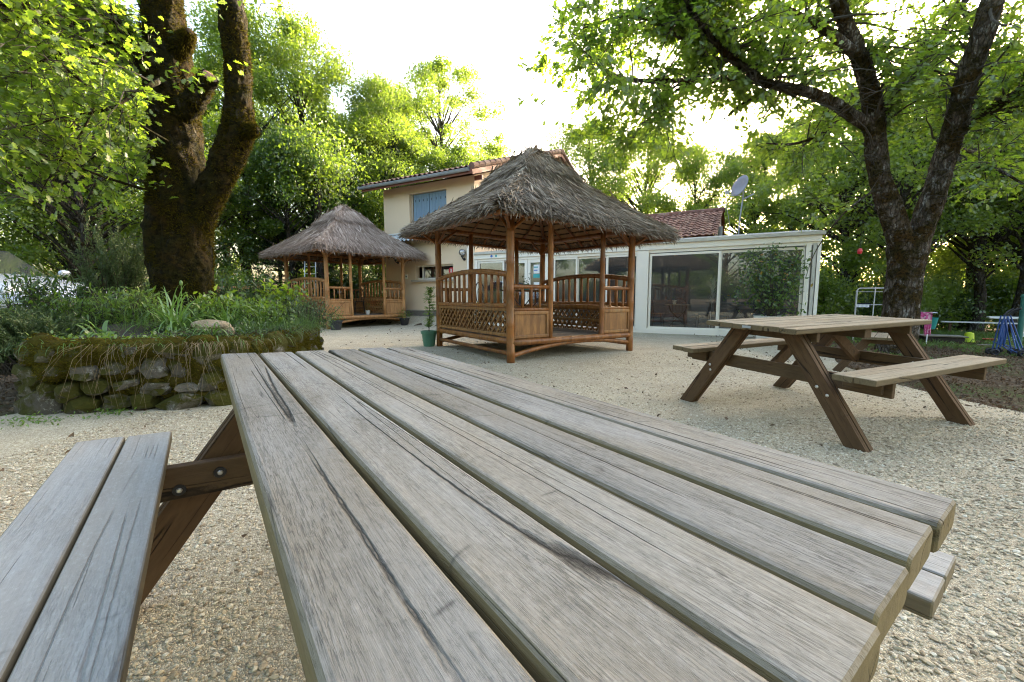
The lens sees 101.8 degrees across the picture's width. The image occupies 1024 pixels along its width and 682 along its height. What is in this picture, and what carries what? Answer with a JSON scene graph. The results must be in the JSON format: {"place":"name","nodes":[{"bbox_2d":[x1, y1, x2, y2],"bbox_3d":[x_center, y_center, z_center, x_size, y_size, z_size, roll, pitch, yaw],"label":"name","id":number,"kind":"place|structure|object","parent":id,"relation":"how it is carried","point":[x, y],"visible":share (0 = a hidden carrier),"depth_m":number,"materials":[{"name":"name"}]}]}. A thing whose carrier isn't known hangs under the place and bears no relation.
{"place":"outdoors","nodes":[
{"label":"outdoors","id":0,"kind":"place"},
{"bbox_2d":[0,231,39,269],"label":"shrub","id":1,"kind":"object","parent":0,"point":[10,246],"visible":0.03,"depth_m":11.22,"materials":[{"name":"green plant"}]},
{"bbox_2d":[0,316,1023,681],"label":"gravel yard","id":2,"kind":"structure","parent":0,"point":[14,438],"depth_m":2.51,"materials":[{"name":"beige gravel"}]},
{"bbox_2d":[1,410,90,428],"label":"weed tuft","id":3,"kind":"object","parent":2,"relation":"on","point":[36,421],"visible":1,"depth_m":3.33,"materials":[{"name":"green plant"}]},
{"bbox_2d":[72,407,148,418],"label":"weed tuft","id":4,"kind":"object","parent":2,"relation":"on","point":[108,412],"visible":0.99,"depth_m":3.57,"materials":[{"name":"green plant"}]},
{"bbox_2d":[0,314,326,415],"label":"stone planter","id":5,"kind":"object","parent":2,"relation":"on","point":[56,375],"visible":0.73,"depth_m":3.68,"materials":[{"name":"grey stone"}]},
{"bbox_2d":[0,309,37,394],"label":"lavender bush","id":6,"kind":"object","parent":5,"relation":"on","point":[6,366],"visible":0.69,"depth_m":3.88,"materials":[{"name":"green plant"}]},
{"bbox_2d":[0,305,63,321],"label":"lavender bush","id":7,"kind":"object","parent":5,"relation":"on","point":[38,313],"visible":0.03,"depth_m":4.67,"materials":[{"name":"green plant"}]},
{"bbox_2d":[0,307,88,350],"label":"lavender bush","id":8,"kind":"object","parent":5,"relation":"on","point":[47,324],"visible":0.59,"depth_m":4.07,"materials":[{"name":"green plant"}]},
{"bbox_2d":[58,319,113,336],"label":"tulip plant","id":9,"kind":"object","parent":5,"relation":"on","point":[104,328],"visible":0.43,"depth_m":4.15,"materials":[{"name":"green plant"}]},
{"bbox_2d":[0,282,195,326],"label":"herb clump","id":10,"kind":"object","parent":5,"relation":"on","point":[109,306],"visible":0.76,"depth_m":4.76,"materials":[{"name":"green plant"}]},
{"bbox_2d":[58,207,148,318],"bbox_3d":[-5.200,-0.992,5.487,0.983,1.484,1.086,0,6,0],"label":"lavender bush","id":11,"kind":"object","parent":5,"relation":"on","point":[114,272],"visible":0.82,"depth_m":5.39,"materials":[{"name":"green plant"}]},
{"bbox_2d":[68,332,140,346],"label":"moss fern","id":12,"kind":"object","parent":5,"relation":"on","point":[109,336],"visible":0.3,"depth_m":3.78,"materials":[{"name":"green plant"}]},
{"bbox_2d":[0,0,289,311],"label":"oak tree","id":13,"kind":"object","parent":5,"relation":"on","point":[187,194],"visible":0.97,"depth_m":4.82,"materials":[{"name":"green plant"}]},
{"bbox_2d":[0,260,292,323],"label":"herb clump","id":14,"kind":"object","parent":5,"relation":"on","point":[39,290],"visible":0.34,"depth_m":5.30,"materials":[{"name":"green plant"}]},
{"bbox_2d":[122,330,182,340],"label":"moss fern","id":15,"kind":"object","parent":5,"relation":"on","point":[144,336],"visible":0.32,"depth_m":3.93,"materials":[{"name":"green plant"}]},
{"bbox_2d":[80,301,251,334],"bbox_3d":[-3.756,-0.203,4.515,1.804,0.526,1.206,-2,6,-16],"label":"grass tussock","id":16,"kind":"object","parent":5,"relation":"on","point":[145,321],"depth_m":4.43,"materials":[{"name":"green plant"}]},
{"bbox_2d":[117,280,219,336],"bbox_3d":[-3.559,-0.254,4.357,1.070,0.760,1.000,0,6,0],"label":"daylily","id":17,"kind":"object","parent":5,"relation":"on","point":[171,322],"visible":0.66,"depth_m":4.33,"materials":[{"name":"green plant"}]},
{"bbox_2d":[177,322,233,341],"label":"daylily","id":18,"kind":"object","parent":5,"relation":"on","point":[215,331],"visible":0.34,"depth_m":4.03,"materials":[{"name":"green plant"}]},
{"bbox_2d":[191,319,234,335],"bbox_3d":[-3.027,-0.129,4.213,0.433,0.178,0.223,-2,6,-16],"label":"boulder","id":19,"kind":"object","parent":5,"relation":"on","point":[222,324],"visible":0.54,"depth_m":4.17,"materials":[{"name":"beige stone"}]},
{"bbox_2d":[188,284,250,320],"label":"oak seedling","id":20,"kind":"object","parent":5,"relation":"on","point":[226,294],"visible":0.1,"depth_m":5.16,"materials":[{"name":"green plant"}]},
{"bbox_2d":[184,298,257,330],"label":"daylily","id":21,"kind":"object","parent":5,"relation":"on","point":[225,314],"visible":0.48,"depth_m":4.69,"materials":[{"name":"green plant"}]},
{"bbox_2d":[166,292,296,331],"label":"herb clump","id":22,"kind":"object","parent":5,"relation":"on","point":[261,309],"visible":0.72,"depth_m":4.91,"materials":[{"name":"green plant"}]},
{"bbox_2d":[146,317,329,340],"bbox_3d":[-2.857,-0.095,4.346,0.983,0.297,1.585,4,7,33],"label":"periwinkle","id":23,"kind":"object","parent":5,"relation":"on","point":[236,330],"visible":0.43,"depth_m":4.15,"materials":[{"name":"green plant"}]},
{"bbox_2d":[183,304,338,338],"bbox_3d":[-2.830,-0.241,5.241,1.460,0.574,2.839,0,6,0],"label":"grass tussock","id":24,"kind":"object","parent":5,"relation":"on","point":[306,322],"depth_m":4.91,"materials":[{"name":"green plant"}]},
{"bbox_2d":[251,278,309,318],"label":"oak seedling","id":25,"kind":"object","parent":5,"relation":"on","point":[276,293],"visible":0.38,"depth_m":6.14,"materials":[{"name":"green plant"}]},
{"bbox_2d":[274,293,342,326],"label":"sage plant","id":26,"kind":"object","parent":5,"relation":"on","point":[306,312],"visible":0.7,"depth_m":5.77,"materials":[{"name":"green plant"}]},
{"bbox_2d":[325,306,346,329],"bbox_3d":[-5.511,-0.722,12.967,0.883,0.753,0.783,0,6,0],"label":"flower pot","id":27,"kind":"object","parent":2,"relation":"on","point":[338,324],"visible":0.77,"depth_m":12.88,"materials":[{"name":"grey ceramic"}]},
{"bbox_2d":[258,204,428,328],"bbox_3d":[-6.056,-2.720,15.097,4.503,4.426,4.499,5,8,39],"label":"thatched gazebo","id":28,"kind":"object","parent":2,"relation":"on","point":[340,234],"visible":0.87,"depth_m":14.43,"materials":[{"name":"orange wood"}]},
{"bbox_2d":[394,309,413,324],"bbox_3d":[-3.871,-0.894,15.094,0.740,0.656,0.840,0,6,0],"label":"flower pot","id":29,"kind":"object","parent":2,"relation":"on","point":[404,321],"visible":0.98,"depth_m":15.03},
{"bbox_2d":[421,286,436,346],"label":"potted tree","id":30,"kind":"object","parent":2,"relation":"on","point":[429,338],"visible":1,"depth_m":8.54,"materials":[{"name":"green plant"}]},
{"bbox_2d":[0,347,955,681],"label":"picnic table","id":31,"kind":"object","parent":2,"relation":"on","point":[428,517],"visible":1,"depth_m":0.51,"materials":[{"name":"grey wood"}]},
{"bbox_2d":[397,144,683,362],"bbox_3d":[0.355,-1.747,8.082,4.162,3.927,4.171,-4,7,-33],"label":"thatched gazebo","id":32,"kind":"object","parent":2,"relation":"on","point":[537,200],"visible":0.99,"depth_m":7.39,"materials":[{"name":"brown wood"}]},
{"bbox_2d":[721,239,812,338],"bbox_3d":[6.125,-1.338,10.099,1.875,2.573,1.405,3,7,29],"label":"potted bush","id":33,"kind":"object","parent":2,"relation":"on","point":[769,298],"visible":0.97,"depth_m":9.94,"materials":[{"name":"green plant"}]},
{"bbox_2d":[673,314,1006,452],"bbox_3d":[2.653,0.231,3.606,1.849,0.827,1.644,-4,9,-24],"label":"picnic table","id":34,"kind":"object","parent":2,"relation":"on","point":[794,336],"visible":0.99,"depth_m":3.30,"materials":[{"name":"beige wood"}]},
{"bbox_2d":[832,332,943,378],"bbox_3d":[6.091,0.275,6.780,1.409,0.738,1.200,6,8,43],"label":"trestle table","id":35,"kind":"object","parent":2,"relation":"on","point":[874,338],"visible":0.32,"depth_m":6.60,"materials":[{"name":"beige wood"}]},
{"bbox_2d":[0,308,1023,415],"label":"ground","id":36,"kind":"structure","parent":0,"point":[4,408],"depth_m":6.31,"materials":[{"name":"green plant"}]},
{"bbox_2d":[0,249,116,323],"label":"parked car","id":37,"kind":"object","parent":36,"relation":"on","point":[9,260],"visible":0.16,"depth_m":7.83,"materials":[{"name":"silver metal"}]},
{"bbox_2d":[1,106,144,281],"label":"broadleaf tree","id":38,"kind":"object","parent":36,"relation":"on","point":[62,241],"visible":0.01,"depth_m":18.43,"materials":[{"name":"green plant"}]},
{"bbox_2d":[0,28,208,281],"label":"open tree","id":39,"kind":"object","parent":36,"relation":"on","point":[79,219],"visible":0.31,"depth_m":11.52,"materials":[{"name":"green plant"}]},
{"bbox_2d":[0,0,213,282],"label":"broadleaf tree","id":40,"kind":"object","parent":36,"relation":"on","point":[71,248],"visible":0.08,"depth_m":13.48,"materials":[{"name":"green plant"}]},
{"bbox_2d":[0,5,215,283],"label":"broadleaf tree","id":41,"kind":"object","parent":36,"relation":"on","point":[13,237],"visible":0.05,"depth_m":14.50,"materials":[{"name":"green plant"}]},
{"bbox_2d":[15,76,308,277],"bbox_3d":[-12.839,-5.680,17.245,8.308,10.162,8.741,0,6,-1],"label":"broadleaf tree","id":42,"kind":"object","parent":36,"relation":"on","point":[211,122],"visible":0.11,"depth_m":17.13,"materials":[{"name":"green plant"}]},
{"bbox_2d":[124,0,335,292],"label":"broadleaf tree","id":43,"kind":"object","parent":36,"relation":"on","point":[206,59],"visible":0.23,"depth_m":18.96,"materials":[{"name":"green plant"}]},
{"bbox_2d":[214,258,257,300],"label":"shrub","id":44,"kind":"object","parent":36,"relation":"on","point":[239,272],"visible":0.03,"depth_m":15.01,"materials":[{"name":"green plant"}]},
{"bbox_2d":[193,58,293,275],"bbox_3d":[-17.088,-9.304,25.745,8.860,15.003,9.938,-2,6,-20],"label":"broadleaf tree","id":45,"kind":"object","parent":36,"relation":"on","point":[218,234],"visible":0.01,"depth_m":24.67,"materials":[{"name":"green plant"}]},
{"bbox_2d":[245,179,312,307],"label":"conifer","id":46,"kind":"object","parent":36,"relation":"on","point":[282,234],"visible":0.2,"depth_m":18.48,"materials":[{"name":"green plant"}]},
{"bbox_2d":[214,123,371,295],"bbox_3d":[-9.413,-4.832,17.784,7.019,8.299,6.105,-1,6,-9],"label":"dark tree","id":47,"kind":"object","parent":36,"relation":"on","point":[285,221],"visible":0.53,"depth_m":16.72,"materials":[{"name":"green plant"}]},
{"bbox_2d":[278,262,337,297],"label":"shrub","id":48,"kind":"object","parent":36,"relation":"on","point":[306,275],"visible":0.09,"depth_m":17.91,"materials":[{"name":"green plant"}]},
{"bbox_2d":[255,84,364,274],"bbox_3d":[-12.668,-9.196,27.105,9.681,14.518,9.690,-1,6,-14],"label":"broadleaf tree","id":49,"kind":"object","parent":36,"relation":"on","point":[333,108],"visible":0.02,"depth_m":25.18,"materials":[{"name":"green plant"}]},
{"bbox_2d":[216,1,410,270],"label":"broadleaf tree","id":50,"kind":"object","parent":36,"relation":"on","point":[294,36],"visible":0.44,"depth_m":19.45,"materials":[{"name":"green plant"}]},
{"bbox_2d":[247,81,394,320],"bbox_3d":[-8.097,-5.548,17.444,6.263,9.648,6.587,-2,6,-14],"label":"broadleaf tree","id":51,"kind":"object","parent":36,"relation":"on","point":[317,183],"visible":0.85,"depth_m":16.68,"materials":[{"name":"green plant"}]},
{"bbox_2d":[288,147,370,291],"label":"conifer","id":52,"kind":"object","parent":36,"relation":"on","point":[332,270],"visible":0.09,"depth_m":19.18,"materials":[{"name":"green plant"}]},
{"bbox_2d":[306,264,386,311],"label":"shrub","id":53,"kind":"object","parent":36,"relation":"on","point":[355,284],"visible":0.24,"depth_m":18.64,"materials":[{"name":"green plant"}]},
{"bbox_2d":[304,102,410,290],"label":"broadleaf tree","id":54,"kind":"object","parent":36,"relation":"on","point":[359,150],"visible":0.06,"depth_m":24.06,"materials":[{"name":"green plant"}]},
{"bbox_2d":[296,69,448,309],"bbox_3d":[-7.705,-7.998,23.317,8.518,12.860,7.594,0,6,3],"label":"broadleaf tree","id":55,"kind":"object","parent":36,"relation":"on","point":[375,90],"visible":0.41,"depth_m":21.23,"materials":[{"name":"green plant"}]},
{"bbox_2d":[365,118,408,279],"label":"conifer","id":56,"kind":"object","parent":36,"relation":"on","point":[393,147],"visible":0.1,"depth_m":22.82,"materials":[{"name":"green plant"}]},
{"bbox_2d":[345,134,451,282],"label":"broadleaf tree","id":57,"kind":"object","parent":36,"relation":"on","point":[414,158],"visible":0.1,"depth_m":23.89,"materials":[{"name":"green plant"}]},
{"bbox_2d":[345,86,457,197],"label":"sparse tree","id":58,"kind":"object","parent":36,"relation":"on","point":[425,117],"visible":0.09,"depth_m":27.86,"materials":[{"name":"green plant"}]},
{"bbox_2d":[365,54,506,172],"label":"sparse tree","id":59,"kind":"object","parent":36,"relation":"on","point":[433,71],"visible":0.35,"depth_m":26.76,"materials":[{"name":"green plant"}]},
{"bbox_2d":[424,142,485,170],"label":"broadleaf tree","id":60,"kind":"object","parent":36,"relation":"on","point":[459,155],"visible":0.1,"depth_m":24.60,"materials":[{"name":"green plant"}]},
{"bbox_2d":[357,149,574,320],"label":"house","id":61,"kind":"structure","parent":36,"relation":"on","point":[404,205],"depth_m":15.57,"materials":[{"name":"paint"}]},
{"bbox_2d":[418,264,452,279],"bbox_3d":[-2.653,-2.611,15.925,1.900,0.800,0.770,3,7,29],"label":"window frame","id":62,"kind":"structure","parent":61,"relation":"in","point":[428,271],"depth_m":15.74,"materials":[{"name":"white plastic"}]},
{"bbox_2d":[475,137,516,160],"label":"broadleaf tree","id":63,"kind":"object","parent":36,"relation":"on","point":[500,151],"visible":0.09,"depth_m":30.68,"materials":[{"name":"green plant"}]},
{"bbox_2d":[0,327,1023,537],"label":"leaf litter","id":64,"kind":"object","parent":36,"relation":"on","point":[1014,408],"visible":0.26,"depth_m":6.27,"materials":[{"name":"brown plant"}]},
{"bbox_2d":[538,114,665,211],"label":"broadleaf tree","id":65,"kind":"object","parent":36,"relation":"on","point":[569,143],"visible":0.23,"depth_m":23.44,"materials":[{"name":"green plant"}]},
{"bbox_2d":[473,230,825,336],"bbox_3d":[3.629,-1.609,13.345,9.860,3.440,2.760,3,7,29],"label":"glass veranda","id":66,"kind":"object","parent":36,"relation":"on","point":[689,269],"visible":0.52,"depth_m":12.98,"materials":[{"name":"metal"}]},
{"bbox_2d":[514,259,527,303],"bbox_3d":[0.159,-1.607,13.862,0.810,2.150,0.060,3,7,29],"label":"door","id":67,"kind":"structure","parent":66,"relation":"in","point":[525,261],"depth_m":13.61,"materials":[{"name":"white glass"}]},
{"bbox_2d":[527,259,539,303],"bbox_3d":[0.763,-1.573,13.530,0.550,2.150,0.060,3,7,29],"label":"door","id":68,"kind":"structure","parent":66,"relation":"in","point":[536,267],"depth_m":13.47,"materials":[{"name":"white plastic"}]},
{"bbox_2d":[553,257,577,325],"bbox_3d":[1.669,-1.526,13.030,0.780,2.140,0.060,3,7,29],"label":"window","id":69,"kind":"structure","parent":66,"relation":"in","point":[565,258],"depth_m":13.00,"materials":[{"name":"white glass"}]},
{"bbox_2d":[577,256,606,326],"bbox_3d":[2.432,-1.488,12.668,0.950,2.140,0.060,3,7,29],"label":"window","id":70,"kind":"structure","parent":66,"relation":"in","point":[589,257],"depth_m":12.73,"materials":[{"name":"white plastic"}]},
{"bbox_2d":[606,254,637,328],"bbox_3d":[3.204,-1.438,12.187,0.910,2.140,0.060,3,7,29],"label":"window","id":71,"kind":"structure","parent":66,"relation":"in","point":[626,255],"depth_m":12.05,"materials":[{"name":"white plastic"}]},
{"bbox_2d":[647,250,721,329],"bbox_3d":[4.670,-1.354,11.380,1.800,2.100,0.060,3,7,29],"label":"sliding window","id":72,"kind":"structure","parent":66,"relation":"in","point":[702,252],"depth_m":11.30,"materials":[{"name":"white plastic"}]},
{"bbox_2d":[718,247,804,330],"bbox_3d":[6.257,-1.271,10.575,1.840,2.100,0.060,3,7,29],"label":"sliding window","id":73,"kind":"structure","parent":66,"relation":"in","point":[788,248],"depth_m":10.23,"materials":[{"name":"white plastic"}]},
{"bbox_2d":[575,123,737,224],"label":"broadleaf tree","id":74,"kind":"object","parent":36,"relation":"on","point":[637,160],"visible":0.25,"depth_m":22.64,"materials":[{"name":"green plant"}]},
{"bbox_2d":[646,207,724,237],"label":"house","id":75,"kind":"structure","parent":36,"relation":"on","point":[697,223],"depth_m":15.22,"materials":[{"name":"red tile"}]},
{"bbox_2d":[725,175,753,233],"bbox_3d":[7.851,-4.308,14.428,0.916,2.786,0.650,3,7,27],"label":"satellite dish","id":76,"kind":"object","parent":75,"relation":"attached to","point":[739,185],"visible":0.89,"depth_m":14.44,"materials":[{"name":"metal"}]},
{"bbox_2d":[638,135,765,234],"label":"broadleaf tree","id":77,"kind":"object","parent":36,"relation":"on","point":[701,156],"visible":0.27,"depth_m":22.24,"materials":[{"name":"green plant"}]},
{"bbox_2d":[676,126,830,260],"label":"broadleaf tree","id":78,"kind":"object","parent":36,"relation":"on","point":[735,171],"visible":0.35,"depth_m":20.88,"materials":[{"name":"green plant"}]},
{"bbox_2d":[517,0,1023,355],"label":"oak tree","id":79,"kind":"object","parent":36,"relation":"on","point":[709,35],"visible":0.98,"depth_m":7.69,"materials":[{"name":"green plant"}]},
{"bbox_2d":[746,146,864,281],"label":"broadleaf tree","id":80,"kind":"object","parent":36,"relation":"on","point":[784,227],"visible":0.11,"depth_m":21.11,"materials":[{"name":"green plant"}]},
{"bbox_2d":[816,253,874,314],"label":"shrub","id":81,"kind":"object","parent":36,"relation":"on","point":[830,291],"visible":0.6,"depth_m":13.81,"materials":[{"name":"green plant"}]},
{"bbox_2d":[827,266,881,316],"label":"shrub","id":82,"kind":"object","parent":36,"relation":"on","point":[867,300],"visible":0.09,"depth_m":14.82,"materials":[{"name":"green plant"}]},
{"bbox_2d":[723,84,993,289],"bbox_3d":[13.258,-5.059,16.679,7.870,9.628,8.281,-3,7,-29],"label":"broadleaf tree","id":83,"kind":"object","parent":36,"relation":"on","point":[844,257],"visible":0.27,"depth_m":15.56,"materials":[{"name":"green plant"}]},
{"bbox_2d":[852,287,883,339],"bbox_3d":[10.344,-0.743,11.980,0.766,1.600,0.605,5,8,38],"label":"drying rack","id":84,"kind":"object","parent":36,"relation":"on","point":[875,291],"visible":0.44,"depth_m":11.88,"materials":[{"name":"white metal"}]},
{"bbox_2d":[799,134,947,284],"bbox_3d":[20.156,-6.719,23.471,8.749,11.571,8.139,0,6,4],"label":"broadleaf tree","id":85,"kind":"object","parent":36,"relation":"on","point":[856,241],"visible":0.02,"depth_m":23.26,"materials":[{"name":"green plant"}]},
{"bbox_2d":[822,257,927,314],"bbox_3d":[14.982,-2.280,18.651,4.206,3.592,4.856,-5,8,-39],"label":"shrub","id":86,"kind":"object","parent":36,"relation":"on","point":[859,281],"visible":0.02,"depth_m":18.02,"materials":[{"name":"green plant"}]},
{"bbox_2d":[774,61,1023,279],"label":"open tree","id":87,"kind":"object","parent":36,"relation":"on","point":[978,221],"visible":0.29,"depth_m":12.90,"materials":[{"name":"green plant"}]},
{"bbox_2d":[774,51,1023,282],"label":"open tree","id":88,"kind":"object","parent":36,"relation":"on","point":[959,203],"visible":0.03,"depth_m":17.45,"materials":[{"name":"green plant"}]},
{"bbox_2d":[857,267,947,328],"bbox_3d":[13.781,-1.566,15.236,2.948,2.860,3.713,1,6,10],"label":"shrub","id":89,"kind":"object","parent":36,"relation":"on","point":[928,294],"visible":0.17,"depth_m":14.60,"materials":[{"name":"green plant"}]},
{"bbox_2d":[860,35,1023,333],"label":"open tree","id":90,"kind":"object","parent":36,"relation":"on","point":[982,248],"visible":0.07,"depth_m":14.38,"materials":[{"name":"green plant"}]},
{"bbox_2d":[918,334,968,343],"bbox_3d":[12.589,-0.070,12.259,0.980,0.214,0.756,3,7,30],"label":"sandbox","id":91,"kind":"object","parent":36,"relation":"on","point":[949,338],"visible":0.62,"depth_m":11.99,"materials":[{"name":"wood"}]},
{"bbox_2d":[866,76,1022,327],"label":"broadleaf tree","id":92,"kind":"object","parent":36,"relation":"on","point":[968,247],"depth_m":17.18,"materials":[{"name":"green plant"}]},
{"bbox_2d":[872,54,1023,334],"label":"open tree","id":93,"kind":"object","parent":36,"relation":"on","point":[1018,293],"visible":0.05,"depth_m":14.39,"materials":[{"name":"green plant"}]},
{"bbox_2d":[920,265,977,331],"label":"shrub","id":94,"kind":"object","parent":36,"relation":"on","point":[949,286],"visible":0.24,"depth_m":15.13,"materials":[{"name":"green plant"}]},
{"bbox_2d":[925,255,1015,331],"bbox_3d":[17.128,-1.779,16.159,3.605,3.079,4.162,-1,6,-7],"label":"shrub","id":95,"kind":"object","parent":36,"relation":"on","point":[970,306],"visible":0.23,"depth_m":15.49,"materials":[{"name":"green plant"}]},
{"bbox_2d":[929,208,1019,278],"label":"broadleaf tree","id":96,"kind":"object","parent":36,"relation":"on","point":[942,253],"visible":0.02,"depth_m":21.41,"materials":[{"name":"green plant"}]},
{"bbox_2d":[929,138,1023,325],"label":"broadleaf tree","id":97,"kind":"object","parent":36,"relation":"on","point":[960,261],"visible":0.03,"depth_m":20.04,"materials":[{"name":"green plant"}]},
{"bbox_2d":[941,321,1017,334],"bbox_3d":[16.100,-0.420,14.334,1.900,0.470,0.300,5,8,42],"label":"garden bench","id":98,"kind":"object","parent":36,"relation":"on","point":[949,325],"visible":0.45,"depth_m":14.48,"materials":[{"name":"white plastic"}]},
{"bbox_2d":[968,263,1019,329],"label":"shrub","id":99,"kind":"object","parent":36,"relation":"on","point":[1009,293],"visible":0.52,"depth_m":15.35,"materials":[{"name":"green plant"}]},
{"bbox_2d":[984,308,1023,356],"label":"folded stroller","id":100,"kind":"object","parent":36,"relation":"on","point":[992,351],"visible":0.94,"depth_m":9.39,"materials":[{"name":"blue fabric"}]},
{"bbox_2d":[1015,294,1023,348],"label":"green post","id":101,"kind":"object","parent":36,"relation":"on","point":[1020,328],"visible":0.81,"depth_m":9.58,"materials":[{"name":"paint"}]},
{"bbox_2d":[0,0,1023,296],"label":"sky","id":102,"kind":"structure","parent":0,"point":[384,36],"materials":[{"name":"white"}]},
{"bbox_2d":[285,312,1023,367],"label":"grass","id":103,"kind":"structure","parent":0,"point":[979,336],"depth_m":11.82,"materials":[{"name":"green plant"}]},
{"bbox_3d":[11.680,-0.398,12.124,0.920,0.894,0.840,6,8,44],"label":"clothes horse","id":104,"kind":"object","parent":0,"visible":0},
{"bbox_2d":[921,312,932,334],"bbox_3d":[11.483,-0.485,11.736,0.480,0.668,0.160,6,8,44],"label":"laundry","id":105,"kind":"object","parent":104,"relation":"hanging from","point":[928,316],"visible":0.51,"depth_m":11.60,"materials":[{"name":"pink fabric"}]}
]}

